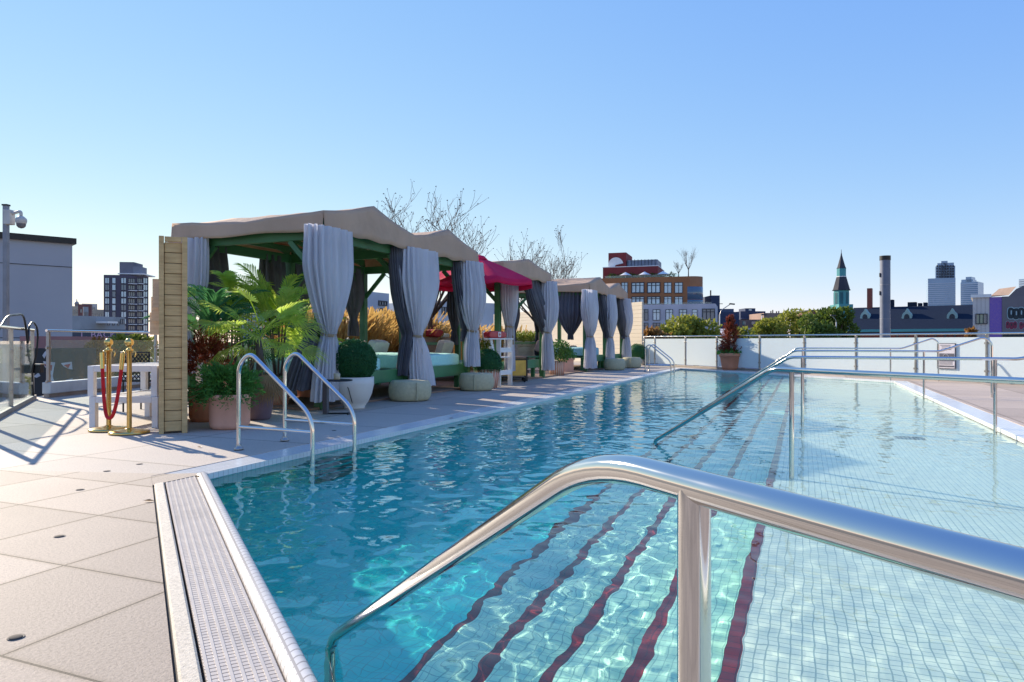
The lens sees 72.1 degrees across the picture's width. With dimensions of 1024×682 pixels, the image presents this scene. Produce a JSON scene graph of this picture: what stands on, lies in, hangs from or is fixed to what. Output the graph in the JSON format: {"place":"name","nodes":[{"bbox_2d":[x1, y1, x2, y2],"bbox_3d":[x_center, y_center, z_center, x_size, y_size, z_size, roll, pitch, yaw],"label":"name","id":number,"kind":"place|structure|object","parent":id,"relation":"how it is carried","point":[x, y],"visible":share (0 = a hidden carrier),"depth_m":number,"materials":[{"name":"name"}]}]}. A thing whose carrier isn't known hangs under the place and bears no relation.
{"place":"outdoors","nodes":[
{"label":"outdoors","id":0,"kind":"place"},
{"bbox_2d":[0,348,17,401],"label":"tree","id":1,"kind":"object","parent":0,"point":[15,379],"visible":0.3,"depth_m":24.26,"materials":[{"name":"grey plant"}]},
{"bbox_2d":[0,343,17,395],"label":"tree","id":2,"kind":"object","parent":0,"point":[15,348],"visible":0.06,"depth_m":25.50,"materials":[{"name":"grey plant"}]},
{"bbox_2d":[1,204,26,400],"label":"camera pole","id":3,"kind":"object","parent":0,"point":[9,219],"visible":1,"depth_m":14.46,"materials":[{"name":"metal"}]},
{"bbox_2d":[0,232,76,352],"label":"warehouse","id":4,"kind":"structure","parent":0,"point":[41,281],"depth_m":33.47,"materials":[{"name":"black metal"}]},
{"bbox_2d":[20,336,107,347],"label":"pink wall","id":5,"kind":"structure","parent":0,"point":[68,342],"depth_m":30.66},
{"bbox_2d":[34,348,95,395],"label":"mural wall","id":6,"kind":"structure","parent":0,"point":[70,363],"depth_m":25.02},
{"bbox_2d":[78,304,91,315],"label":"building","id":7,"kind":"structure","parent":0,"point":[80,309],"depth_m":330.84,"materials":[{"name":"red brick"}]},
{"bbox_2d":[0,470,173,681],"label":"terrace","id":8,"kind":"structure","parent":0,"point":[83,600],"depth_m":2.94,"materials":[{"name":"concrete"}]},
{"bbox_2d":[152,486,177,681],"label":"joint strip","id":9,"kind":"object","parent":8,"relation":"attached to","point":[175,676],"visible":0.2,"depth_m":2.72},
{"bbox_2d":[166,490,205,681],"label":"gutter channel","id":10,"kind":"object","parent":8,"relation":"in","point":[196,642],"depth_m":2.84,"materials":[{"name":"concrete"}]},
{"bbox_2d":[154,482,202,681],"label":"stone strip","id":11,"kind":"object","parent":10,"relation":"on","point":[187,663],"visible":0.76,"depth_m":2.69,"materials":[{"name":"stone"}]},
{"bbox_2d":[72,316,124,329],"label":"house","id":12,"kind":"structure","parent":0,"point":[96,322],"depth_m":143.06,"materials":[{"name":"white glass"}]},
{"bbox_2d":[104,262,154,360],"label":"apartment tower","id":13,"kind":"structure","parent":0,"point":[126,292],"depth_m":242.19,"materials":[{"name":"grey brick"}]},
{"bbox_2d":[151,473,197,489],"bbox_3d":[-2.536,1.176,5.179,0.279,0.348,0.493,0,0,23],"label":"terrace corner","id":14,"kind":"object","parent":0,"point":[164,478],"visible":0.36,"depth_m":5.17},
{"bbox_2d":[241,292,388,339],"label":"pale building","id":15,"kind":"structure","parent":0,"point":[378,300],"depth_m":64.47,"materials":[{"name":"beige glass"}]},
{"bbox_2d":[0,360,675,473],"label":"pool deck","id":16,"kind":"structure","parent":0,"point":[40,433],"depth_m":7.87,"materials":[{"name":"concrete"}]},
{"bbox_2d":[0,325,36,418],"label":"glass fence","id":17,"kind":"object","parent":16,"relation":"on","point":[25,363],"visible":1,"depth_m":10.81,"materials":[{"name":"metal"}]},
{"bbox_2d":[0,313,38,395],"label":"handrail","id":18,"kind":"object","parent":17,"relation":"attached to","point":[27,333],"visible":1,"depth_m":11.39,"materials":[{"name":"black metal"}]},
{"bbox_2d":[42,329,157,397],"bbox_3d":[-8.109,0.396,14.223,0.160,1.208,3.656,0,0,3],"label":"glass fence","id":19,"kind":"object","parent":16,"relation":"on","point":[50,389],"visible":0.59,"depth_m":12.97,"materials":[{"name":"metal"}]},
{"bbox_2d":[88,338,126,432],"bbox_3d":[-4.500,0.484,7.857,0.406,1.031,0.406,0,0,0],"label":"rope stanchion","id":20,"kind":"object","parent":16,"relation":"on","point":[108,426],"visible":0.96,"depth_m":7.83,"materials":[{"name":"gold metal"}]},
{"bbox_2d":[100,352,124,419],"bbox_3d":[-4.399,0.492,7.705,0.467,0.732,0.092,0,0,32],"label":"velvet rope","id":21,"kind":"object","parent":20,"relation":"hanging from","point":[121,369],"visible":1,"depth_m":7.63,"materials":[{"name":"red fabric"}]},
{"bbox_2d":[108,338,149,435],"bbox_3d":[-4.138,0.484,7.612,0.406,1.031,0.406,0,0,0],"label":"rope stanchion","id":22,"kind":"object","parent":16,"relation":"on","point":[129,430],"visible":1,"depth_m":7.59,"materials":[{"name":"gold metal"}]},
{"bbox_2d":[120,352,150,411],"bbox_3d":[-5.272,0.576,10.099,0.444,0.849,0.452,0,0,6],"label":"metal chair","id":23,"kind":"object","parent":16,"relation":"on","point":[137,379],"visible":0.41,"depth_m":9.88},
{"bbox_2d":[89,389,187,427],"bbox_3d":[-4.466,0.822,8.735,0.800,0.357,1.250,0,0,1],"label":"lounge frame","id":24,"kind":"object","parent":16,"relation":"on","point":[149,401],"visible":0.59,"depth_m":8.12,"materials":[{"name":"white paint"}]},
{"bbox_2d":[88,362,202,396],"bbox_3d":[-4.514,0.465,8.767,0.800,0.357,1.250,0,0,-1],"label":"lounge frame","id":25,"kind":"object","parent":24,"relation":"on","point":[143,369],"visible":0.67,"depth_m":8.15,"materials":[{"name":"white paint"}]},
{"bbox_2d":[150,236,186,433],"bbox_3d":[-4.067,-0.065,8.307,0.410,2.130,1.630,0,0,-25],"label":"wooden screen","id":26,"kind":"object","parent":16,"relation":"on","point":[168,319],"visible":1,"depth_m":7.63,"materials":[{"name":"brown wood"}]},
{"bbox_2d":[141,284,270,375],"bbox_3d":[-4.210,0.089,9.787,1.700,1.823,1.729,0,0,0],"label":"potted palm","id":27,"kind":"object","parent":16,"relation":"on","point":[210,296],"visible":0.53,"depth_m":9.68,"materials":[{"name":"green plant"}]},
{"bbox_2d":[187,325,235,421],"bbox_3d":[-3.869,0.381,8.868,0.792,1.238,0.684,0,0,0],"label":"potted shrub","id":28,"kind":"object","parent":16,"relation":"on","point":[203,351],"visible":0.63,"depth_m":8.72,"materials":[{"name":"plant"}]},
{"bbox_2d":[187,357,265,429],"bbox_3d":[-3.303,0.590,8.085,0.912,0.819,0.818,0,0,0],"label":"potted shrub","id":29,"kind":"object","parent":16,"relation":"on","point":[216,394],"visible":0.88,"depth_m":7.91,"materials":[{"name":"green plant"}]},
{"bbox_2d":[187,287,328,420],"bbox_3d":[-3.195,0.151,8.959,1.743,1.698,1.709,0,0,0],"label":"potted palm","id":30,"kind":"object","parent":16,"relation":"on","point":[262,410],"visible":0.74,"depth_m":8.90,"materials":[{"name":"plant"}]},
{"bbox_2d":[234,352,356,462],"bbox_3d":[-2.002,1.054,6.581,0.917,1.891,0.704,0,0,23],"label":"pool ladder","id":31,"kind":"object","parent":16,"relation":"attached to","point":[286,391],"visible":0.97,"depth_m":6.44,"materials":[{"name":"metal"}]},
{"bbox_2d":[322,379,352,414],"bbox_3d":[-2.374,0.762,9.592,0.400,0.472,0.400,0,0,23],"label":"side table","id":32,"kind":"object","parent":16,"relation":"on","point":[325,398],"visible":0.82,"depth_m":9.59,"materials":[{"name":"black metal"}]},
{"bbox_2d":[247,304,454,351],"bbox_3d":[-3.742,-0.003,19.370,3.953,2.007,7.830,0,0,22],"label":"grass bed","id":33,"kind":"object","parent":16,"relation":"on","point":[385,327],"visible":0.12,"depth_m":17.73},
{"bbox_2d":[336,337,378,408],"bbox_3d":[-2.330,0.470,10.428,0.720,1.060,0.722,0,0,0],"label":"potted boxwood","id":34,"kind":"object","parent":16,"relation":"on","point":[357,361],"visible":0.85,"depth_m":10.22,"materials":[{"name":"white plant"}]},
{"bbox_2d":[187,365,603,409],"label":"timber floor","id":35,"kind":"structure","parent":16,"relation":"on","point":[381,392],"depth_m":14.16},
{"bbox_2d":[187,270,276,383],"bbox_3d":[-4.344,-0.018,10.823,1.333,2.037,1.463,0,0,25],"label":"potted palm","id":36,"kind":"object","parent":35,"relation":"on","point":[227,283],"visible":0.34,"depth_m":10.67,"materials":[{"name":"green plant"}]},
{"bbox_2d":[189,301,287,372],"bbox_3d":[-4.203,0.186,10.958,1.757,1.629,1.648,0,0,0],"label":"potted palm","id":37,"kind":"object","parent":35,"relation":"on","point":[249,343],"visible":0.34,"depth_m":10.74,"materials":[{"name":"green plant"}]},
{"bbox_2d":[211,263,311,404],"bbox_3d":[-3.629,-0.067,10.839,2.004,2.135,2.267,0,0,0],"label":"potted palm","id":38,"kind":"object","parent":35,"relation":"on","point":[289,294],"visible":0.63,"depth_m":10.59,"materials":[{"name":"green plant"}]},
{"bbox_2d":[273,318,344,396],"bbox_3d":[-3.553,0.288,12.208,2.032,1.425,1.454,0,0,32],"label":"potted palm","id":39,"kind":"object","parent":35,"relation":"on","point":[304,393],"visible":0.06,"depth_m":12.13,"materials":[{"name":"green plant"}]},
{"bbox_2d":[171,206,485,408],"bbox_3d":[-3.103,-0.587,12.895,3.379,3.173,5.752,0,0,22],"label":"cabana","id":40,"kind":"object","parent":35,"relation":"on","point":[335,257],"visible":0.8,"depth_m":11.98,"materials":[{"name":"fabric"}]},
{"bbox_2d":[267,369,402,383],"bbox_3d":[-3.448,0.745,11.921,2.315,0.510,2.300,0,0,22],"label":"daybed","id":41,"kind":"object","parent":35,"relation":"on","point":[385,376],"visible":0.03,"depth_m":12.01,"materials":[{"name":"fabric"}]},
{"bbox_2d":[245,357,379,374],"bbox_3d":[-3.263,0.397,11.628,1.500,0.276,1.750,0,0,22],"label":"mattress","id":42,"kind":"object","parent":41,"relation":"on","point":[289,363],"visible":0.13,"depth_m":10.90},
{"bbox_2d":[375,364,463,386],"bbox_3d":[-2.499,0.745,14.212,2.315,0.510,2.360,0,0,23],"label":"daybed","id":43,"kind":"object","parent":35,"relation":"on","point":[455,371],"visible":0.16,"depth_m":14.26,"materials":[{"name":"fabric"}]},
{"bbox_2d":[368,340,388,351],"bbox_3d":[-2.912,0.177,15.217,0.180,0.415,0.580,22,8,21],"label":"pillow","id":44,"kind":"object","parent":43,"relation":"on","point":[379,345],"visible":0.57,"depth_m":15.11,"materials":[{"name":"fabric"}]},
{"bbox_2d":[375,352,397,369],"bbox_3d":[-2.463,0.372,13.299,1.350,0.316,0.950,0,0,23],"label":"mattress","id":45,"kind":"object","parent":43,"relation":"on","point":[388,360],"visible":0.19,"depth_m":12.71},
{"bbox_2d":[435,340,453,352],"bbox_3d":[-1.720,0.183,17.970,0.180,0.415,0.580,22,8,21],"label":"pillow","id":46,"kind":"object","parent":43,"relation":"on","point":[444,346],"visible":0.77,"depth_m":17.77,"materials":[{"name":"fabric"}]},
{"bbox_2d":[430,353,458,365],"bbox_3d":[-1.965,0.390,14.500,1.350,0.298,1.300,0,0,22],"label":"mattress","id":47,"kind":"object","parent":43,"relation":"on","point":[440,359],"visible":0.23,"depth_m":14.22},
{"bbox_2d":[376,181,495,350],"bbox_3d":[-2.750,-1.805,19.537,4.795,5.591,4.166,0,0,0],"label":"bare tree","id":48,"kind":"object","parent":35,"relation":"on","point":[438,306],"visible":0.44,"depth_m":19.48,"materials":[{"name":"brown plant"}]},
{"bbox_2d":[424,337,452,353],"bbox_3d":[-2.355,0.450,19.831,0.550,1.110,1.954,0,0,23],"label":"board planter","id":49,"kind":"object","parent":35,"relation":"on","point":[431,347],"visible":0.05,"depth_m":19.60,"materials":[{"name":"wood"}]},
{"bbox_2d":[399,259,558,377],"bbox_3d":[-0.896,-0.531,18.001,3.295,3.063,3.871,0,0,22],"label":"cabana","id":50,"kind":"object","parent":35,"relation":"on","point":[542,298],"visible":0.59,"depth_m":18.46,"materials":[{"name":"fabric"}]},
{"bbox_2d":[438,255,531,334],"bbox_3d":[-0.748,-0.475,15.922,2.402,2.950,2.402,0,0,-43],"label":"parasol","id":51,"kind":"object","parent":35,"relation":"on","point":[494,272],"visible":0.42,"depth_m":15.28,"materials":[{"name":"red fabric"}]},
{"bbox_2d":[458,359,538,376],"bbox_3d":[-0.903,0.745,18.065,2.315,0.510,3.000,0,0,22],"label":"daybed","id":52,"kind":"object","parent":35,"relation":"on","point":[533,364],"visible":0.2,"depth_m":18.66,"materials":[{"name":"green paint"}]},
{"bbox_2d":[501,356,527,381],"bbox_3d":[-0.056,0.686,17.354,0.840,0.628,0.519,0,0,-4],"label":"cool box","id":53,"kind":"object","parent":35,"relation":"on","point":[521,364],"visible":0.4,"depth_m":17.14,"materials":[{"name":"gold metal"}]},
{"bbox_2d":[503,329,534,359],"bbox_3d":[0.457,0.271,26.227,0.718,1.467,3.081,0,0,22],"label":"board planter","id":54,"kind":"object","parent":35,"relation":"on","point":[524,349],"visible":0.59,"depth_m":25.76,"materials":[{"name":"wood"}]},
{"bbox_2d":[494,225,587,358],"bbox_3d":[1.240,-1.551,25.984,3.663,5.079,3.450,0,0,44],"label":"bare tree","id":55,"kind":"object","parent":35,"relation":"on","point":[552,276],"visible":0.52,"depth_m":25.54,"materials":[{"name":"brown plant"}]},
{"bbox_2d":[549,339,572,375],"bbox_3d":[1.368,0.460,20.492,0.828,1.080,0.789,0,0,0],"label":"potted shrub","id":56,"kind":"object","parent":35,"relation":"on","point":[559,368],"visible":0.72,"depth_m":20.31,"materials":[{"name":"green plant"}]},
{"bbox_2d":[559,347,576,371],"bbox_3d":[1.729,0.562,22.322,0.690,0.876,0.657,0,0,0],"label":"potted shrub","id":57,"kind":"object","parent":35,"relation":"on","point":[569,365],"visible":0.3,"depth_m":22.20,"materials":[{"name":"ceramic"}]},
{"bbox_2d":[514,277,632,371],"bbox_3d":[2.201,-0.587,25.536,3.252,3.173,6.108,0,0,23],"label":"cabana","id":58,"kind":"object","parent":35,"relation":"on","point":[589,303],"visible":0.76,"depth_m":23.79,"materials":[{"name":"fabric"}]},
{"bbox_2d":[388,380,430,400],"bbox_3d":[-1.717,0.828,11.858,0.710,0.345,0.710,0,0,34],"label":"pouf","id":59,"kind":"object","parent":16,"relation":"on","point":[409,390],"visible":1,"depth_m":11.57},
{"bbox_2d":[459,372,493,390],"bbox_3d":[-0.722,0.820,14.284,0.710,0.360,0.710,0,0,-26],"label":"pouf","id":60,"kind":"object","parent":16,"relation":"on","point":[476,381],"visible":1,"depth_m":14.00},
{"bbox_2d":[424,322,534,370],"bbox_3d":[-1.411,0.166,24.250,3.088,1.668,9.286,0,0,23],"label":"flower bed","id":61,"kind":"object","parent":16,"relation":"on","point":[482,328],"visible":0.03,"depth_m":24.35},
{"bbox_2d":[472,338,502,387],"bbox_3d":[-0.539,0.455,15.067,0.693,1.090,0.794,0,0,0],"label":"potted boxwood","id":62,"kind":"object","parent":16,"relation":"on","point":[491,360],"visible":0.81,"depth_m":14.84,"materials":[{"name":"plant"}]},
{"bbox_2d":[473,330,512,386],"bbox_3d":[-0.518,0.381,15.618,0.668,1.239,1.200,0,0,25],"label":"lifeguard chair","id":63,"kind":"object","parent":16,"relation":"on","point":[499,349],"visible":0.45,"depth_m":15.60,"materials":[{"name":"white paint"}]},
{"bbox_2d":[484,331,505,337],"bbox_3d":[-0.358,-0.137,15.332,0.171,0.169,0.820,0,0,25],"label":"rescue tube","id":64,"kind":"object","parent":63,"relation":"on","point":[494,334],"visible":0.96,"depth_m":15.15,"materials":[{"name":"red plastic"}]},
{"bbox_2d":[501,302,643,364],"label":"board wall","id":65,"kind":"structure","parent":16,"relation":"on","point":[637,336],"depth_m":32.36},
{"bbox_2d":[604,358,626,369],"bbox_3d":[3.543,0.800,24.313,0.762,0.400,0.758,0,0,-22],"label":"pouf","id":66,"kind":"object","parent":16,"relation":"on","point":[615,364],"visible":0.99,"depth_m":24.00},
{"bbox_2d":[623,357,641,367],"bbox_3d":[4.471,0.800,26.282,0.719,0.400,0.721,0,0,-12],"label":"pouf","id":67,"kind":"object","parent":16,"relation":"on","point":[634,362],"visible":0.79,"depth_m":25.98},
{"bbox_2d":[631,343,644,364],"bbox_3d":[5.205,0.541,29.256,0.802,0.918,0.821,0,0,0],"label":"potted boxwood","id":68,"kind":"object","parent":16,"relation":"on","point":[638,350],"visible":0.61,"depth_m":29.00,"materials":[{"name":"plant"}]},
{"bbox_2d":[644,344,674,373],"bbox_3d":[4.863,1.054,23.156,0.917,1.891,0.704,0,0,23],"label":"pool ladder","id":69,"kind":"object","parent":16,"relation":"attached to","point":[670,364],"visible":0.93,"depth_m":23.01,"materials":[{"name":"metal"}]},
{"bbox_2d":[143,344,576,362],"bbox_3d":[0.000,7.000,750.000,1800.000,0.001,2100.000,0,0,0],"label":"ground","id":70,"kind":"structure","parent":0,"point":[239,349],"depth_m":579.80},
{"bbox_2d":[72,329,126,373],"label":"shop","id":71,"kind":"structure","parent":70,"relation":"on","point":[81,334],"depth_m":97.67,"materials":[{"name":"black metal"}]},
{"bbox_2d":[84,336,119,376],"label":"tree","id":72,"kind":"object","parent":70,"relation":"on","point":[97,344],"visible":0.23,"depth_m":27.71,"materials":[{"name":"green plant"}]},
{"bbox_2d":[99,330,158,376],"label":"tree","id":73,"kind":"object","parent":70,"relation":"on","point":[143,343],"visible":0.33,"depth_m":29.88,"materials":[{"name":"green plant"}]},
{"bbox_2d":[596,252,717,366],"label":"brick building","id":74,"kind":"structure","parent":70,"relation":"on","point":[656,290],"depth_m":117.77,"materials":[{"name":"brick"}]},
{"bbox_2d":[631,282,643,292],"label":"window","id":75,"kind":"structure","parent":74,"relation":"in","point":[636,287],"depth_m":118.90,"materials":[{"name":"blue glass"}]},
{"bbox_2d":[647,282,659,292],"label":"window","id":76,"kind":"structure","parent":74,"relation":"in","point":[652,287],"depth_m":118.12,"materials":[{"name":"blue glass"}]},
{"bbox_2d":[687,286,702,298],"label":"corner window","id":77,"kind":"structure","parent":74,"relation":"in","point":[693,292],"depth_m":116.49,"materials":[{"name":"blue glass"}]},
{"bbox_2d":[702,308,714,319],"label":"window","id":78,"kind":"structure","parent":74,"relation":"in","point":[706,313],"depth_m":112.30,"materials":[{"name":"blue glass"}]},
{"bbox_2d":[643,326,674,363],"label":"tree","id":79,"kind":"object","parent":70,"relation":"on","point":[652,331],"visible":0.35,"depth_m":37.58,"materials":[{"name":"plant"}]},
{"bbox_2d":[654,322,692,364],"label":"tree","id":80,"kind":"object","parent":70,"relation":"on","point":[679,330],"visible":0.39,"depth_m":39.46,"materials":[{"name":"green plant"}]},
{"bbox_2d":[664,314,722,365],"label":"tree","id":81,"kind":"object","parent":70,"relation":"on","point":[696,325],"visible":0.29,"depth_m":45.58,"materials":[{"name":"green plant"}]},
{"bbox_2d":[703,290,738,328],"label":"navy building","id":82,"kind":"structure","parent":70,"relation":"on","point":[712,299],"depth_m":122.50,"materials":[{"name":"stone"}]},
{"bbox_2d":[732,325,758,337],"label":"tree","id":83,"kind":"object","parent":70,"relation":"on","point":[743,331],"visible":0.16,"depth_m":51.93,"materials":[{"name":"green plant"}]},
{"bbox_2d":[738,308,764,319],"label":"navy building","id":84,"kind":"structure","parent":70,"relation":"on","point":[744,313],"depth_m":140.00,"materials":[{"name":"blue glass"}]},
{"bbox_2d":[750,314,789,337],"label":"tree","id":85,"kind":"object","parent":70,"relation":"on","point":[769,326],"visible":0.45,"depth_m":54.39,"materials":[{"name":"green plant"}]},
{"bbox_2d":[773,307,818,337],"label":"tree","id":86,"kind":"object","parent":70,"relation":"on","point":[794,317],"visible":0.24,"depth_m":57.64,"materials":[{"name":"green plant"}]},
{"bbox_2d":[797,312,840,337],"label":"tree","id":87,"kind":"object","parent":70,"relation":"on","point":[812,326],"visible":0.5,"depth_m":49.55,"materials":[{"name":"green plant"}]},
{"bbox_2d":[808,306,861,337],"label":"tree","id":88,"kind":"object","parent":70,"relation":"on","point":[825,313],"visible":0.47,"depth_m":51.57,"materials":[{"name":"green plant"}]},
{"bbox_2d":[971,294,1001,336],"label":"white box building","id":89,"kind":"structure","parent":70,"relation":"on","point":[987,312],"depth_m":63.38,"materials":[{"name":"paint"}]},
{"bbox_2d":[991,286,1023,336],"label":"graffiti building","id":90,"kind":"structure","parent":70,"relation":"on","point":[1013,312],"depth_m":62.32,"materials":[{"name":"purple paint"}]},
{"bbox_2d":[389,301,493,328],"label":"pale building","id":91,"kind":"structure","parent":0,"point":[488,318],"depth_m":74.84,"materials":[{"name":"beige glass"}]},
{"bbox_2d":[0,0,1023,343],"label":"sky","id":92,"kind":"structure","parent":0,"point":[769,140],"materials":[{"name":"blue"}]},
{"bbox_2d":[210,370,1023,479],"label":"pool basin","id":93,"kind":"object","parent":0,"point":[519,407],"visible":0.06,"depth_m":8.46,"materials":[{"name":"tile"}]},
{"bbox_2d":[196,472,317,681],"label":"pool rim","id":94,"kind":"object","parent":93,"relation":"on","point":[291,660],"visible":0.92,"depth_m":2.70,"materials":[{"name":"tile"}]},
{"bbox_2d":[166,368,1023,478],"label":"pool edge","id":95,"kind":"object","parent":93,"relation":"on","point":[1014,431],"visible":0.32,"depth_m":8.57,"materials":[{"name":"white tile"}]},
{"bbox_2d":[166,476,284,681],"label":"gutter grating","id":96,"kind":"object","parent":95,"relation":"on","point":[233,644],"visible":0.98,"depth_m":2.72,"materials":[{"name":"plastic"}]},
{"bbox_2d":[211,370,1023,681],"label":"pool water","id":97,"kind":"structure","parent":93,"relation":"in","point":[577,584],"depth_m":3.66,"materials":[{"name":"liquid"}]},
{"bbox_2d":[326,454,1023,681],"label":"handrail","id":98,"kind":"object","parent":93,"relation":"on","point":[988,566],"visible":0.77,"depth_m":0.77,"materials":[{"name":"metal"}]},
{"bbox_2d":[653,367,1023,474],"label":"handrail","id":99,"kind":"object","parent":93,"relation":"on","point":[971,378],"visible":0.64,"depth_m":5.32,"materials":[{"name":"metal"}]},
{"bbox_2d":[739,310,790,368],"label":"brown building","id":100,"kind":"structure","parent":0,"point":[751,321],"depth_m":130.50,"materials":[{"name":"brick"}]},
{"bbox_2d":[830,249,852,317],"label":"church tower","id":101,"kind":"structure","parent":0,"point":[841,289],"depth_m":104.78,"materials":[{"name":"teal metal"}]},
{"bbox_2d":[676,367,1023,426],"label":"deck","id":102,"kind":"structure","parent":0,"point":[1010,402],"depth_m":13.67,"materials":[{"name":"concrete"}]},
{"bbox_2d":[715,314,741,369],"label":"potted conifer","id":103,"kind":"object","parent":102,"relation":"on","point":[729,359],"visible":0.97,"depth_m":24.39,"materials":[{"name":"plant"}]},
{"bbox_2d":[643,332,1023,384],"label":"glass fence","id":104,"kind":"object","parent":102,"relation":"on","point":[760,353],"visible":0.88,"depth_m":20.22,"materials":[{"name":"glass"}]},
{"bbox_2d":[937,343,955,368],"bbox_3d":[10.889,0.377,17.653,0.035,0.642,0.470,0,0,-25],"label":"notice board","id":105,"kind":"object","parent":104,"relation":"attached to","point":[947,364],"visible":0.72,"depth_m":17.62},
{"bbox_2d":[750,338,938,380],"bbox_3d":[8.251,0.648,18.748,5.262,1.440,1.025,0,0,40],"label":"handrail","id":106,"kind":"object","parent":102,"relation":"on","point":[802,348],"visible":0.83,"depth_m":17.95,"materials":[{"name":"metal"}]},
{"bbox_2d":[698,356,1023,432],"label":"handrail","id":107,"kind":"object","parent":102,"relation":"on","point":[994,359],"visible":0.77,"depth_m":8.47,"materials":[{"name":"metal"}]},
{"bbox_2d":[731,337,992,398],"bbox_3d":[6.203,0.648,13.805,5.262,1.440,1.025,0,0,40],"label":"handrail","id":108,"kind":"object","parent":102,"relation":"on","point":[923,351],"visible":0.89,"depth_m":13.01,"materials":[{"name":"metal"}]},
{"bbox_2d":[879,255,890,337],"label":"chimney stack","id":109,"kind":"object","parent":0,"point":[885,292],"visible":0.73,"depth_m":61.65,"materials":[{"name":"metal"}]},
{"bbox_2d":[847,288,972,337],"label":"long hall","id":110,"kind":"structure","parent":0,"point":[913,317],"depth_m":85.78,"materials":[{"name":"grey brick"}]},
{"bbox_2d":[926,261,955,305],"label":"glass tower","id":111,"kind":"structure","parent":0,"point":[941,288],"depth_m":1142.10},
{"bbox_2d":[961,277,983,304],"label":"glass tower","id":112,"kind":"structure","parent":0,"point":[970,286],"depth_m":1242.97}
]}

